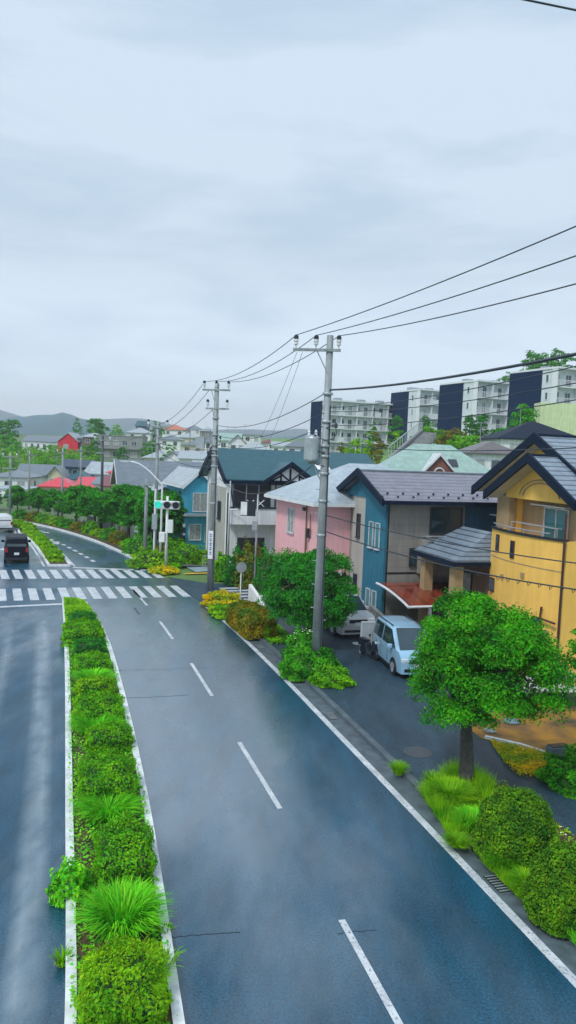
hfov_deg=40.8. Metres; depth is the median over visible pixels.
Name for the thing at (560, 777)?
leafy shrub
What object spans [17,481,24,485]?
window
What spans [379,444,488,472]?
green roofed house
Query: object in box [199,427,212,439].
house
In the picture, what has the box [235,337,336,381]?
overhead wire
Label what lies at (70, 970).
kerb
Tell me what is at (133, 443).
window
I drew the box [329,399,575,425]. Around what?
overhead wire
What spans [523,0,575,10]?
overhead wire
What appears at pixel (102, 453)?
utility pole
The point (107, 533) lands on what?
roadside shrub
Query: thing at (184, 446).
house
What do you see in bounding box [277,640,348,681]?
leafy shrub
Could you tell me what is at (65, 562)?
median soil
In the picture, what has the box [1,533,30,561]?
black minivan
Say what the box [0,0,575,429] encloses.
sky
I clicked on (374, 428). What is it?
distant tree
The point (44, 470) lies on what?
house
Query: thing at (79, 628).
median shrub
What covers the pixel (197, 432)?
house
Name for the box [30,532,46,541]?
median hedge
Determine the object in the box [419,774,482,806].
weed clump
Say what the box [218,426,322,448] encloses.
overhead wire
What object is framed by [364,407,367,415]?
balcony window
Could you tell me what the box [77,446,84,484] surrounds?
utility pole
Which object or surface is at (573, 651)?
tree
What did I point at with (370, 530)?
window
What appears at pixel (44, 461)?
bank bush
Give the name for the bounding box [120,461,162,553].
street lamp
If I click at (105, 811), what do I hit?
grass tuft
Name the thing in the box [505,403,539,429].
distant tree
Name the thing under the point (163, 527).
window
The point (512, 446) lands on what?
window
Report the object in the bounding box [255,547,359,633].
round crowned tree
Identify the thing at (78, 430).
distant tree
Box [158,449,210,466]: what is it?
overhead wire
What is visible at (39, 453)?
bank bush
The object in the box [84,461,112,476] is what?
house
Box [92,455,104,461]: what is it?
bank bush
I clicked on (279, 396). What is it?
overhead wire
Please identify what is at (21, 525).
median hedge
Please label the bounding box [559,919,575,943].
tall grass
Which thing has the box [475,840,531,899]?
tall grass
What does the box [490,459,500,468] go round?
window
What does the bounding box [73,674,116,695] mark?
median shrub
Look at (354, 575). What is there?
window
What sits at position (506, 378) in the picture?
distant tree
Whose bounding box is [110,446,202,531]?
house
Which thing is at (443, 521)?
window
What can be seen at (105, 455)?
window
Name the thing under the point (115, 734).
median shrub
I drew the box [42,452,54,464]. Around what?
bank bush
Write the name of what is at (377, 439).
distant tree
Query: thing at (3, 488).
shop building
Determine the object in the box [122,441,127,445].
window
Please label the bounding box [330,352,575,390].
overhead wire
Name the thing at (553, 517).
balcony door
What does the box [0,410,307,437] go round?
hills
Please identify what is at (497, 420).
balcony window
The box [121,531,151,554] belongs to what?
garden shrub
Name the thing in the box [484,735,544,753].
kerb
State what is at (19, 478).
house
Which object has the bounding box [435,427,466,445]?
distant tree
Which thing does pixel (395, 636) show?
pale blue minivan
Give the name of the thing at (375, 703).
service road
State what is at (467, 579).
porch window
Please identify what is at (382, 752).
kerb
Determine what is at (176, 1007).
kerb
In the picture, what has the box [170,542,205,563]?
garden shrub
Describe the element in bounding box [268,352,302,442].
overhead wire
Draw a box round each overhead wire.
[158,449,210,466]
[160,392,207,430]
[205,337,293,381]
[217,337,313,381]
[218,395,321,427]
[218,412,323,438]
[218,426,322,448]
[219,466,311,493]
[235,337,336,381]
[252,353,296,452]
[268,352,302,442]
[297,226,575,334]
[317,255,575,335]
[324,531,575,589]
[325,515,575,563]
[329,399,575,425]
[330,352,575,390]
[330,366,575,407]
[330,382,575,411]
[331,443,575,450]
[339,283,575,335]
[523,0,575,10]
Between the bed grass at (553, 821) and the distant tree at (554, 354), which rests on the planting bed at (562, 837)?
the bed grass at (553, 821)
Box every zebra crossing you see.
[0,569,163,578]
[0,586,190,600]
[219,587,262,599]
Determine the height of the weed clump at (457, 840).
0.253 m
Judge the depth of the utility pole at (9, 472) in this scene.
78.88 m
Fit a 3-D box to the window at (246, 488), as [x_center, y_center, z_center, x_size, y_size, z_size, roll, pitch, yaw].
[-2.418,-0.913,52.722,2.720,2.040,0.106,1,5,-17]
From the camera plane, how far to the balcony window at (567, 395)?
128.12 m
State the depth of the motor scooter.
32.43 m
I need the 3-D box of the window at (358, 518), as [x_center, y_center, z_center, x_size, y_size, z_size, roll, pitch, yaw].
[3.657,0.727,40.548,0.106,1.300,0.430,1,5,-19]
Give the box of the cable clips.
[468,571,574,593]
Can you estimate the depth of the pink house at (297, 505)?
42.99 m
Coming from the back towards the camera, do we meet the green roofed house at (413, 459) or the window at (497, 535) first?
the green roofed house at (413, 459)
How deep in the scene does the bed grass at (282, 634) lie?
34.90 m
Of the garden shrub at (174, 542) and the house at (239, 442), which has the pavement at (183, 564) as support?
the garden shrub at (174, 542)
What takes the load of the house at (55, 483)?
on the ground at (180, 575)
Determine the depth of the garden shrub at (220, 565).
50.04 m
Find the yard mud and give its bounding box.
[472,703,575,753]
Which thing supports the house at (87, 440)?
on the ground at (180, 575)
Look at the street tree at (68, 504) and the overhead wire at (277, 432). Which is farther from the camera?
the street tree at (68, 504)
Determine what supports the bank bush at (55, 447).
on the ground at (180, 575)
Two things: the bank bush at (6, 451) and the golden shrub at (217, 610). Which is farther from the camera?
the bank bush at (6, 451)
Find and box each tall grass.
[410,755,499,835]
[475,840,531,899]
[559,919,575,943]
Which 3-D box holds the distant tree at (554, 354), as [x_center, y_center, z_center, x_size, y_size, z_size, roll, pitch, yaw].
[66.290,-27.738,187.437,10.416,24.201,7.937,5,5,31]
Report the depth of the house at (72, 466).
150.47 m
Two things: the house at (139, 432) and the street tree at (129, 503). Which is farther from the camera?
the house at (139, 432)
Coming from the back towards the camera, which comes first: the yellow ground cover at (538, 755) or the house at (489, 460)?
the house at (489, 460)
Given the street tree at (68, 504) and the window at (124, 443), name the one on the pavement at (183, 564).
the street tree at (68, 504)
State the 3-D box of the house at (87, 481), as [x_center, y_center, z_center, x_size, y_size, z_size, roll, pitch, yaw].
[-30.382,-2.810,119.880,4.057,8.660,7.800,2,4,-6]
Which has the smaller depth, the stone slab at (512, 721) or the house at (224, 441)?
the stone slab at (512, 721)
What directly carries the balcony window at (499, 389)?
in the apartment block at (483, 406)
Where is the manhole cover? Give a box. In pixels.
[403,747,432,757]
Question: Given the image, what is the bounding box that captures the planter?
[545,743,569,756]
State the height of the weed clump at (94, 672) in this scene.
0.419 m
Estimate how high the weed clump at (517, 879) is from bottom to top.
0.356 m
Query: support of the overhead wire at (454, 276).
attached to the utility pole at (312, 451)
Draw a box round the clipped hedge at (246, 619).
[225,599,278,639]
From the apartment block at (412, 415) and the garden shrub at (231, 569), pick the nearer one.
the garden shrub at (231, 569)
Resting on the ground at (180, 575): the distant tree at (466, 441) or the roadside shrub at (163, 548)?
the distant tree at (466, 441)
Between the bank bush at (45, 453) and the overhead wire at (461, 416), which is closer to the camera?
the overhead wire at (461, 416)
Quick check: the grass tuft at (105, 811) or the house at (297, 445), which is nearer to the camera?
the grass tuft at (105, 811)
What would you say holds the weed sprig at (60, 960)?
on the kerb at (70, 970)
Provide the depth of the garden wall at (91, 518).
77.85 m
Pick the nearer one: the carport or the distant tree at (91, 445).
the carport
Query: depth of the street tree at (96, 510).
72.00 m
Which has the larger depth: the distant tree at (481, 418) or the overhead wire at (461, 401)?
the distant tree at (481, 418)
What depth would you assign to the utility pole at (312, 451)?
28.83 m
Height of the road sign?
2.254 m
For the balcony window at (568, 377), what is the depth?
127.90 m
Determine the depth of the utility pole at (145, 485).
57.67 m
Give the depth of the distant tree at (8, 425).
258.29 m
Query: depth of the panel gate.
33.09 m
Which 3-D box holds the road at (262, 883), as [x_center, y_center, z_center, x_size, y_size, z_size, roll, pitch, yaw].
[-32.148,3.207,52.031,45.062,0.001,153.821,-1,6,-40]
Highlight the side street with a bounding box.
[168,577,267,604]
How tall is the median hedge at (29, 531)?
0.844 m
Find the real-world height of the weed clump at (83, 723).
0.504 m
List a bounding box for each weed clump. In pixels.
[44,855,96,908]
[65,710,132,733]
[67,667,118,681]
[261,625,275,637]
[388,758,411,775]
[419,768,443,783]
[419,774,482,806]
[438,829,473,848]
[450,803,479,832]
[483,850,527,871]
[502,865,530,890]
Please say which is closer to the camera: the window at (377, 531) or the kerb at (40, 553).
the window at (377, 531)
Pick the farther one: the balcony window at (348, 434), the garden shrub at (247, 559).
the balcony window at (348, 434)
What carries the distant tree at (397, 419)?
on the ground at (180, 575)
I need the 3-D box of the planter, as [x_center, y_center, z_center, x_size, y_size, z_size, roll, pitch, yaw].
[7.792,6.879,22.320,0.650,0.330,0.320,1,5,-17]
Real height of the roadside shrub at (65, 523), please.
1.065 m
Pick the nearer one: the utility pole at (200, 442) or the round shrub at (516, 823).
the round shrub at (516, 823)
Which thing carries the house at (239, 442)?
on the ground at (180, 575)
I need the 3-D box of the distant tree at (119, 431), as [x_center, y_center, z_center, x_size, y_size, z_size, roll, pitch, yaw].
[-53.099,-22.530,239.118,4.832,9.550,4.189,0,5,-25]
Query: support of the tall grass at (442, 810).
on the planting bed at (562, 837)
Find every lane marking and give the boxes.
[50,539,95,561]
[133,589,402,1023]
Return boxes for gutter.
[226,619,575,975]
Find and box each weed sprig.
[48,944,76,967]
[154,942,186,974]
[157,921,174,933]
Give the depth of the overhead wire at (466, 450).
18.76 m
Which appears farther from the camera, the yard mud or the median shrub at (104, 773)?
the yard mud
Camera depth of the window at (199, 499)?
62.06 m
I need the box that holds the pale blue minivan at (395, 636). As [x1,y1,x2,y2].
[372,615,433,675]
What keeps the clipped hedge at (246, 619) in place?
on the service road at (375, 703)
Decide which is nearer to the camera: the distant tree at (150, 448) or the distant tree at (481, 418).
the distant tree at (481, 418)
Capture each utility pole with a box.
[2,451,17,513]
[25,450,33,509]
[58,448,66,518]
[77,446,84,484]
[94,434,110,528]
[140,478,152,547]
[147,419,168,549]
[189,380,229,589]
[293,334,340,651]
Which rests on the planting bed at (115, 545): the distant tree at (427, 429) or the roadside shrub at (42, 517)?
the roadside shrub at (42, 517)
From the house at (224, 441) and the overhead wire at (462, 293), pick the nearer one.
the overhead wire at (462, 293)
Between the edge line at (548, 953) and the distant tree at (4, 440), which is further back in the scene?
the distant tree at (4, 440)
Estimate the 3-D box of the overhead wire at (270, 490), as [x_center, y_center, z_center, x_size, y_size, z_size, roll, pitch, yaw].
[-1.648,-1.643,37.740,0.036,1.726,18.216,1,5,-16]
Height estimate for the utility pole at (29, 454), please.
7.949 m
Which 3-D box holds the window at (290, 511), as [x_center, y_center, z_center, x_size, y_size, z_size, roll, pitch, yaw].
[0.137,0.492,44.675,0.106,1.490,1.020,1,5,-22]
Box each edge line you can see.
[13,529,74,565]
[203,605,575,987]
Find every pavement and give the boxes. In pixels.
[85,523,207,565]
[185,566,207,571]
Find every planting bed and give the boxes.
[12,518,134,556]
[454,783,575,843]
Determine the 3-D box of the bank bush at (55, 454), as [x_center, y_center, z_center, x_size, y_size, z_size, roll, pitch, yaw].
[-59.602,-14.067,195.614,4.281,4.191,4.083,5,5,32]
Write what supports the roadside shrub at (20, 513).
on the planting bed at (115, 545)
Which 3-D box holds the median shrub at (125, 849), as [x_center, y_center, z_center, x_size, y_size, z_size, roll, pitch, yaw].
[-3.228,6.655,15.296,1.306,1.025,2.195,1,5,-14]
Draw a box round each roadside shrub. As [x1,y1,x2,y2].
[11,508,27,518]
[25,511,39,520]
[33,512,51,522]
[47,515,62,525]
[55,518,75,527]
[69,521,85,530]
[81,520,99,533]
[89,527,105,536]
[99,526,117,540]
[108,530,129,543]
[118,538,129,547]
[140,538,158,552]
[151,545,169,552]
[159,549,182,567]
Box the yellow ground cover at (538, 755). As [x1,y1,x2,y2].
[490,738,550,776]
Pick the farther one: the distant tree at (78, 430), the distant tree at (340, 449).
the distant tree at (78, 430)
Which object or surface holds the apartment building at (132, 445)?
on the ground at (180, 575)
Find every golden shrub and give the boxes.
[200,588,243,610]
[208,603,227,619]
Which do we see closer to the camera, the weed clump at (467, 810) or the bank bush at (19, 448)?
the weed clump at (467, 810)
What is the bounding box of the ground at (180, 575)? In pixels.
[0,433,574,690]
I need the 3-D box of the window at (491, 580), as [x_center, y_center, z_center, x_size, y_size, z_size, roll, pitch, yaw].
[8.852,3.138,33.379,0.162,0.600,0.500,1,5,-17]
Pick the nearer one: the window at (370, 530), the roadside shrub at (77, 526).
the window at (370, 530)
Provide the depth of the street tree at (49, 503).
82.03 m
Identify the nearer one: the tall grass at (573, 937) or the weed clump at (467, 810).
the tall grass at (573, 937)
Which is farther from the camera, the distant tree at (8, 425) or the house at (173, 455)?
the distant tree at (8, 425)
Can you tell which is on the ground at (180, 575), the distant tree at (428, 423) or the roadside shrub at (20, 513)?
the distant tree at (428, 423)
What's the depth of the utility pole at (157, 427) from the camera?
57.53 m
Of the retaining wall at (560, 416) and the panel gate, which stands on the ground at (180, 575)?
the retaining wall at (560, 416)
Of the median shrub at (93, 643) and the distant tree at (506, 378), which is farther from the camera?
the distant tree at (506, 378)
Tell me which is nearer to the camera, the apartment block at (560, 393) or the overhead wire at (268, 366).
the overhead wire at (268, 366)
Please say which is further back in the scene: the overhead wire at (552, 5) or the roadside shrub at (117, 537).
the roadside shrub at (117, 537)
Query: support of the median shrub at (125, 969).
on the median soil at (142, 936)
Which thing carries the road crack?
on the road at (262, 883)
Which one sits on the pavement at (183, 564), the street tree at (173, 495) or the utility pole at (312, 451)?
the street tree at (173, 495)
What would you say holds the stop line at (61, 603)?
on the road at (262, 883)
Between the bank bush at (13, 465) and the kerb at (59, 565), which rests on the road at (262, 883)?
the kerb at (59, 565)
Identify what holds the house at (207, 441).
on the ground at (180, 575)
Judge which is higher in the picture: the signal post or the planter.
the signal post
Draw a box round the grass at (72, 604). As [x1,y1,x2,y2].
[63,597,105,637]
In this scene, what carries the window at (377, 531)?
in the blue grey house at (432, 505)
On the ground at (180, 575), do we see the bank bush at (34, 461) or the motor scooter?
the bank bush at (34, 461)
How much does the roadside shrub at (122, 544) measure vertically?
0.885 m
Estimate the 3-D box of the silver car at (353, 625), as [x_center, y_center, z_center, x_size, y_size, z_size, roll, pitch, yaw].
[2.560,4.793,37.675,2.250,1.767,4.560,1,5,-18]
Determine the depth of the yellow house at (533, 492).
31.93 m
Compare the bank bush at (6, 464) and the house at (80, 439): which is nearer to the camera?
the bank bush at (6, 464)
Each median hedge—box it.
[12,518,28,524]
[13,521,38,530]
[22,526,40,536]
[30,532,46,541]
[35,536,51,547]
[41,542,58,554]
[45,548,64,561]
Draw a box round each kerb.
[13,527,49,565]
[16,519,132,558]
[49,564,69,566]
[62,598,76,1023]
[86,602,184,1023]
[258,638,575,945]
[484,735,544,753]
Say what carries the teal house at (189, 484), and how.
on the ground at (180, 575)
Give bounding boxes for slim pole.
[227,481,240,558]
[241,494,258,584]
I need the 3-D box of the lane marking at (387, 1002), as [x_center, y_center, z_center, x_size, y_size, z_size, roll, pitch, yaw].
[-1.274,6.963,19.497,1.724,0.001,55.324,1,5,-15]
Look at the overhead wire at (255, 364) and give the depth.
33.80 m
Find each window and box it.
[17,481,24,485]
[41,478,47,483]
[104,451,109,456]
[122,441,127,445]
[130,452,136,457]
[131,441,136,445]
[151,527,164,540]
[188,524,200,540]
[192,493,206,511]
[216,500,220,520]
[234,484,271,506]
[237,538,264,558]
[286,507,294,533]
[347,433,350,441]
[353,573,356,591]
[355,513,360,538]
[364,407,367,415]
[365,587,370,610]
[367,521,373,548]
[371,590,376,606]
[373,522,380,550]
[409,548,415,565]
[429,507,462,534]
[462,571,472,616]
[475,459,484,466]
[488,577,494,591]
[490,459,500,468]
[495,534,499,550]
[496,419,499,427]
[497,403,500,413]
[498,388,501,397]
[509,443,519,449]
[509,540,514,558]
[564,393,569,402]
[566,375,571,386]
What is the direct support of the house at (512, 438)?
on the ground at (180, 575)
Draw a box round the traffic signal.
[154,496,179,565]
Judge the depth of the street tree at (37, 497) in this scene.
84.75 m
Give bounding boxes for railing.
[202,555,216,568]
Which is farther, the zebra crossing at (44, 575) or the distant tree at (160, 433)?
the distant tree at (160, 433)
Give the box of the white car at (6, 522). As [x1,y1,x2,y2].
[0,513,12,530]
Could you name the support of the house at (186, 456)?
on the ground at (180, 575)
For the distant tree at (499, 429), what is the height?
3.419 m
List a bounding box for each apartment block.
[310,398,392,453]
[388,387,438,445]
[437,379,508,443]
[506,366,575,428]
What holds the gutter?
on the road at (262, 883)
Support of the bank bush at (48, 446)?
on the ground at (180, 575)
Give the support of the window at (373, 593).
in the blue grey house at (432, 505)
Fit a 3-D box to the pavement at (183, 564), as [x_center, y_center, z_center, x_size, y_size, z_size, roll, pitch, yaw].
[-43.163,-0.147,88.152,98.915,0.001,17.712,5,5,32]
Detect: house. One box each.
[0,470,43,485]
[17,462,56,483]
[37,477,75,491]
[45,465,70,480]
[59,451,96,474]
[66,471,93,481]
[75,466,96,491]
[77,434,87,451]
[81,433,97,452]
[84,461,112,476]
[91,465,109,489]
[99,476,113,490]
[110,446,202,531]
[125,428,153,449]
[130,466,169,543]
[135,417,149,430]
[142,450,167,460]
[159,429,185,451]
[161,451,179,460]
[161,466,207,550]
[162,420,188,436]
[177,450,206,461]
[178,433,197,442]
[180,432,199,450]
[185,421,201,436]
[198,446,373,561]
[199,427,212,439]
[204,431,212,450]
[218,426,242,447]
[227,434,246,448]
[239,424,261,444]
[240,433,270,449]
[261,439,271,448]
[264,463,391,589]
[271,436,290,449]
[284,439,303,450]
[336,468,497,621]
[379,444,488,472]
[411,432,575,684]
[459,422,511,469]
[477,413,571,449]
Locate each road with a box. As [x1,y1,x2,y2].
[0,525,575,1023]
[265,603,575,835]
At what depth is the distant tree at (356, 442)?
99.48 m
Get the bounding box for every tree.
[0,419,22,447]
[0,435,22,450]
[2,484,31,507]
[24,487,52,511]
[41,488,67,516]
[52,484,91,521]
[72,418,83,434]
[75,486,104,523]
[84,437,101,460]
[85,418,110,434]
[86,489,120,528]
[99,482,141,536]
[109,424,123,434]
[113,446,129,459]
[117,486,164,526]
[130,489,187,536]
[138,441,163,456]
[152,420,165,440]
[160,444,176,460]
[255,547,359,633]
[335,442,346,452]
[342,433,372,453]
[366,422,377,459]
[367,431,386,463]
[385,415,403,447]
[387,431,403,451]
[404,585,575,783]
[418,415,435,429]
[422,425,443,443]
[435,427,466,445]
[446,434,480,449]
[462,414,477,435]
[474,414,489,437]
[487,427,504,435]
[496,372,509,381]
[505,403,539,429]
[519,349,554,370]
[545,348,575,367]
[561,628,575,685]
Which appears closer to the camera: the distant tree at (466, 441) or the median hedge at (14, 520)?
the median hedge at (14, 520)
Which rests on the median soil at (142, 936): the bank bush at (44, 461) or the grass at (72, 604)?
the grass at (72, 604)
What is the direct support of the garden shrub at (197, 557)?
on the pavement at (183, 564)
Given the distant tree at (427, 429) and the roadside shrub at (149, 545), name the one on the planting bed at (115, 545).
the roadside shrub at (149, 545)
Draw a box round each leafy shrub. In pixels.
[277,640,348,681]
[279,624,312,660]
[306,664,356,689]
[533,743,575,799]
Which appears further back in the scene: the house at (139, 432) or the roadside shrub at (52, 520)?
the house at (139, 432)
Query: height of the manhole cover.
0.012 m
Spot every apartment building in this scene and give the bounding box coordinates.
[22,432,80,452]
[93,434,147,460]
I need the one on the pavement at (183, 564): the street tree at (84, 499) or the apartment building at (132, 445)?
the street tree at (84, 499)
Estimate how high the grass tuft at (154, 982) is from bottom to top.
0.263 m
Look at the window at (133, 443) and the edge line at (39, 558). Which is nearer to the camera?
the edge line at (39, 558)
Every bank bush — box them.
[0,449,13,459]
[0,459,8,471]
[4,444,18,451]
[4,451,22,461]
[8,460,18,470]
[12,446,25,455]
[18,448,34,458]
[18,454,30,464]
[25,447,36,456]
[28,456,41,463]
[31,450,46,460]
[36,449,51,459]
[38,456,51,464]
[40,444,56,454]
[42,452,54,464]
[44,448,59,459]
[47,445,61,454]
[70,453,83,459]
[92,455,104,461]
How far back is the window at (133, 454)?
199.75 m
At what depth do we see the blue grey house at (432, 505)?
38.52 m
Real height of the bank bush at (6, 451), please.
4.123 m
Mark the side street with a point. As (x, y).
(196, 590)
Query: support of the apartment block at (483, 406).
on the ground at (180, 575)
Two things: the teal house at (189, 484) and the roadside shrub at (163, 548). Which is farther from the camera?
the teal house at (189, 484)
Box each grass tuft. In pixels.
[66,936,179,1022]
[67,788,147,826]
[67,873,177,944]
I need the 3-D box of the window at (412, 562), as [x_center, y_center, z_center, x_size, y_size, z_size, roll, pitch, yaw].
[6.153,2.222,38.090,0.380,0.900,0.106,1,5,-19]
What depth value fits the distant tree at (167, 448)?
164.22 m
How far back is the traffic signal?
53.41 m
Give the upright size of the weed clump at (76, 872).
0.807 m
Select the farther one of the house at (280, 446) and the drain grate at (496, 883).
the house at (280, 446)
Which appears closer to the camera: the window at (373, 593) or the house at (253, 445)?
the window at (373, 593)
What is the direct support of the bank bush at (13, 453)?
on the ground at (180, 575)
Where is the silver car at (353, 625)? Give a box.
[323,592,374,635]
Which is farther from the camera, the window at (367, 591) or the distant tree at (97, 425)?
the distant tree at (97, 425)
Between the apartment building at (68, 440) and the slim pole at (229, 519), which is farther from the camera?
the apartment building at (68, 440)
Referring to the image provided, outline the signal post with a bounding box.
[152,489,157,549]
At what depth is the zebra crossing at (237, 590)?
46.91 m
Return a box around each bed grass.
[264,623,291,643]
[454,779,575,842]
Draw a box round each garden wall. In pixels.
[87,516,114,528]
[248,584,265,606]
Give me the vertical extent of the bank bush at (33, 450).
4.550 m
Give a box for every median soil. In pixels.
[20,529,67,563]
[69,609,172,1023]
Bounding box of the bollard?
[182,524,185,539]
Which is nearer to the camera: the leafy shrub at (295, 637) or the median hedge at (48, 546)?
the leafy shrub at (295, 637)
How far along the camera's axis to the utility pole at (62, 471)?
80.94 m
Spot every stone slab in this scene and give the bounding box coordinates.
[483,727,495,732]
[504,718,519,723]
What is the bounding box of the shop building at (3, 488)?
[0,485,36,496]
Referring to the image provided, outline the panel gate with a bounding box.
[360,621,374,652]
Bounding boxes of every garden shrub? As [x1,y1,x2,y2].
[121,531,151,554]
[125,546,163,568]
[147,565,179,574]
[163,537,185,550]
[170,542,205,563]
[188,548,207,564]
[214,551,229,581]
[221,542,248,585]
[232,535,262,588]
[252,541,278,593]
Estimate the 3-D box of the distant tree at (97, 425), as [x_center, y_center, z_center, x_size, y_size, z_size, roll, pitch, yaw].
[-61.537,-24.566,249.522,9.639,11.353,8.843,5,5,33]
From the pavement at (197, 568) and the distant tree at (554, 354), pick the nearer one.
the pavement at (197, 568)
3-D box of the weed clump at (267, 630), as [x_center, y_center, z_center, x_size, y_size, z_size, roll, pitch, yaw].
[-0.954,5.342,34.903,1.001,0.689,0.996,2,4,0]
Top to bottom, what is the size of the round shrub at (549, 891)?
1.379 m
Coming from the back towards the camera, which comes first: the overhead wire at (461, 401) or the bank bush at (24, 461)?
the bank bush at (24, 461)
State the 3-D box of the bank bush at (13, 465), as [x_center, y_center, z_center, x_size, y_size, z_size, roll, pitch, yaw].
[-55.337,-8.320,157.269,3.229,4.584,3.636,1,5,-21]
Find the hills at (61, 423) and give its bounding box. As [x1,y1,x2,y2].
[0,412,307,438]
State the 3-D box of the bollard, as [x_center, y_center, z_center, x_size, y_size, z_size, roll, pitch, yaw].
[-8.340,2.174,61.831,0.240,2.450,0.240,4,5,22]
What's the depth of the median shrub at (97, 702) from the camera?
23.48 m
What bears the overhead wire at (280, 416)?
attached to the utility pole at (312, 451)
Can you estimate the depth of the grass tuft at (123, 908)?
13.37 m
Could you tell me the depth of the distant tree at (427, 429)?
118.70 m
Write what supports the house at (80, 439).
on the ground at (180, 575)
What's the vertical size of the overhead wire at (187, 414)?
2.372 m
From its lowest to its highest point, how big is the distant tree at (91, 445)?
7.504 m
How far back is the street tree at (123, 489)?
68.87 m
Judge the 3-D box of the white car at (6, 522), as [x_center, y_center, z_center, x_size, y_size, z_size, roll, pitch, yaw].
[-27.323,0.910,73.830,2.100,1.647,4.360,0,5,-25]
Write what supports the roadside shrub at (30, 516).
on the planting bed at (115, 545)
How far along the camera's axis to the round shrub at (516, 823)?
16.18 m
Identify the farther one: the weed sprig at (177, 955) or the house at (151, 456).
the house at (151, 456)
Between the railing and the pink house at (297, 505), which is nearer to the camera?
the pink house at (297, 505)
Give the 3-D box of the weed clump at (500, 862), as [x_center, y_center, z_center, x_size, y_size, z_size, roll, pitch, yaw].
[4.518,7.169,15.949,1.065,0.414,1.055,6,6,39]
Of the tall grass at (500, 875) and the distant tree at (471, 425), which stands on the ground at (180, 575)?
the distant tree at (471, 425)
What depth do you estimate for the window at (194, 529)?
62.13 m
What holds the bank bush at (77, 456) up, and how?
on the ground at (180, 575)
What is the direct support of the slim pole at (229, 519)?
on the ground at (180, 575)
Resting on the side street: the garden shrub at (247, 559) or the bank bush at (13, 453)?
the garden shrub at (247, 559)
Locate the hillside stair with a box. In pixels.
[387,420,435,458]
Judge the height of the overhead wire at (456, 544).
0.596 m
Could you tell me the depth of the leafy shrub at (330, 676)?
28.08 m
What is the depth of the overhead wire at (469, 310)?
18.93 m
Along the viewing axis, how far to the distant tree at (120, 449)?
184.08 m
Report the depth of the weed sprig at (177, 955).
12.63 m
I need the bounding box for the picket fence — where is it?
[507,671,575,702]
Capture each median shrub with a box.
[60,615,103,647]
[67,610,97,620]
[70,689,125,727]
[71,650,112,672]
[72,635,107,657]
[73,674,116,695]
[73,933,173,1023]
[74,747,140,810]
[83,720,135,754]
[91,810,157,892]
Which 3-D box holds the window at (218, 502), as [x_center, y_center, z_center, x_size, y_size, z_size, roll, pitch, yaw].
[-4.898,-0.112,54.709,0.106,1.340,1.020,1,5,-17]
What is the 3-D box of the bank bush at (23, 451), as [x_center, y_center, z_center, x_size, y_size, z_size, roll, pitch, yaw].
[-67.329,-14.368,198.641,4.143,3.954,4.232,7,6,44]
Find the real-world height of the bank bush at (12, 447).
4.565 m
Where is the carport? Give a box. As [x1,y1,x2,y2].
[376,581,448,618]
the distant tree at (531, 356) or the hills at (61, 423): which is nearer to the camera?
the distant tree at (531, 356)
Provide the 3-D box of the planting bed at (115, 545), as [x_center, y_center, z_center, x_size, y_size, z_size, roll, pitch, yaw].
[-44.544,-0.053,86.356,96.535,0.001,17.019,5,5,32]
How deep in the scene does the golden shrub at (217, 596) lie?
41.42 m
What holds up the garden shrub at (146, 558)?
on the planting bed at (115, 545)
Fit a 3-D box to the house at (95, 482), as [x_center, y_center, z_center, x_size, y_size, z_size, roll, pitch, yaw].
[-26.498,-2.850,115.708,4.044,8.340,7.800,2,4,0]
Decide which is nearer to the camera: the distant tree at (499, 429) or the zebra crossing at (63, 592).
the zebra crossing at (63, 592)
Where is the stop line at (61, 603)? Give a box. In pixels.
[0,567,147,607]
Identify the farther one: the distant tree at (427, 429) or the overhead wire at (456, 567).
the distant tree at (427, 429)
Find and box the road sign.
[236,562,246,598]
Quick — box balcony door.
[543,507,569,539]
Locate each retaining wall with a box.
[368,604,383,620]
[533,402,575,434]
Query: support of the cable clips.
hanging from the overhead wire at (456, 567)
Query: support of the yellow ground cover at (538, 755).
on the yard mud
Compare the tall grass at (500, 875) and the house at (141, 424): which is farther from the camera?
the house at (141, 424)
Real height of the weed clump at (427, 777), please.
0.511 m
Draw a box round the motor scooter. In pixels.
[358,634,377,659]
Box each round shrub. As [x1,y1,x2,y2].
[471,785,560,867]
[520,836,575,938]
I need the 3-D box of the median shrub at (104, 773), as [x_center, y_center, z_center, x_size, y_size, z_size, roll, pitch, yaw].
[-4.369,6.348,18.662,1.530,1.026,2.184,1,5,-17]
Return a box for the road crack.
[119,608,376,937]
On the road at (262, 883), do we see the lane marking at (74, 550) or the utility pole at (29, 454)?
the lane marking at (74, 550)
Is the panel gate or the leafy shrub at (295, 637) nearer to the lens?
the leafy shrub at (295, 637)
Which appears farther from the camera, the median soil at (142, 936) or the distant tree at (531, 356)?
the distant tree at (531, 356)
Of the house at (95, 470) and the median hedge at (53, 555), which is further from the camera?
the house at (95, 470)
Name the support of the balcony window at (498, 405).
in the apartment block at (483, 406)
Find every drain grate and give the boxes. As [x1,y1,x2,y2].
[324,712,338,719]
[483,874,512,892]
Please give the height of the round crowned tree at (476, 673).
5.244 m
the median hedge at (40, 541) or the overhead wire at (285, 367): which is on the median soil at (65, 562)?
the median hedge at (40, 541)
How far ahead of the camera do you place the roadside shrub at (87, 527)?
72.60 m

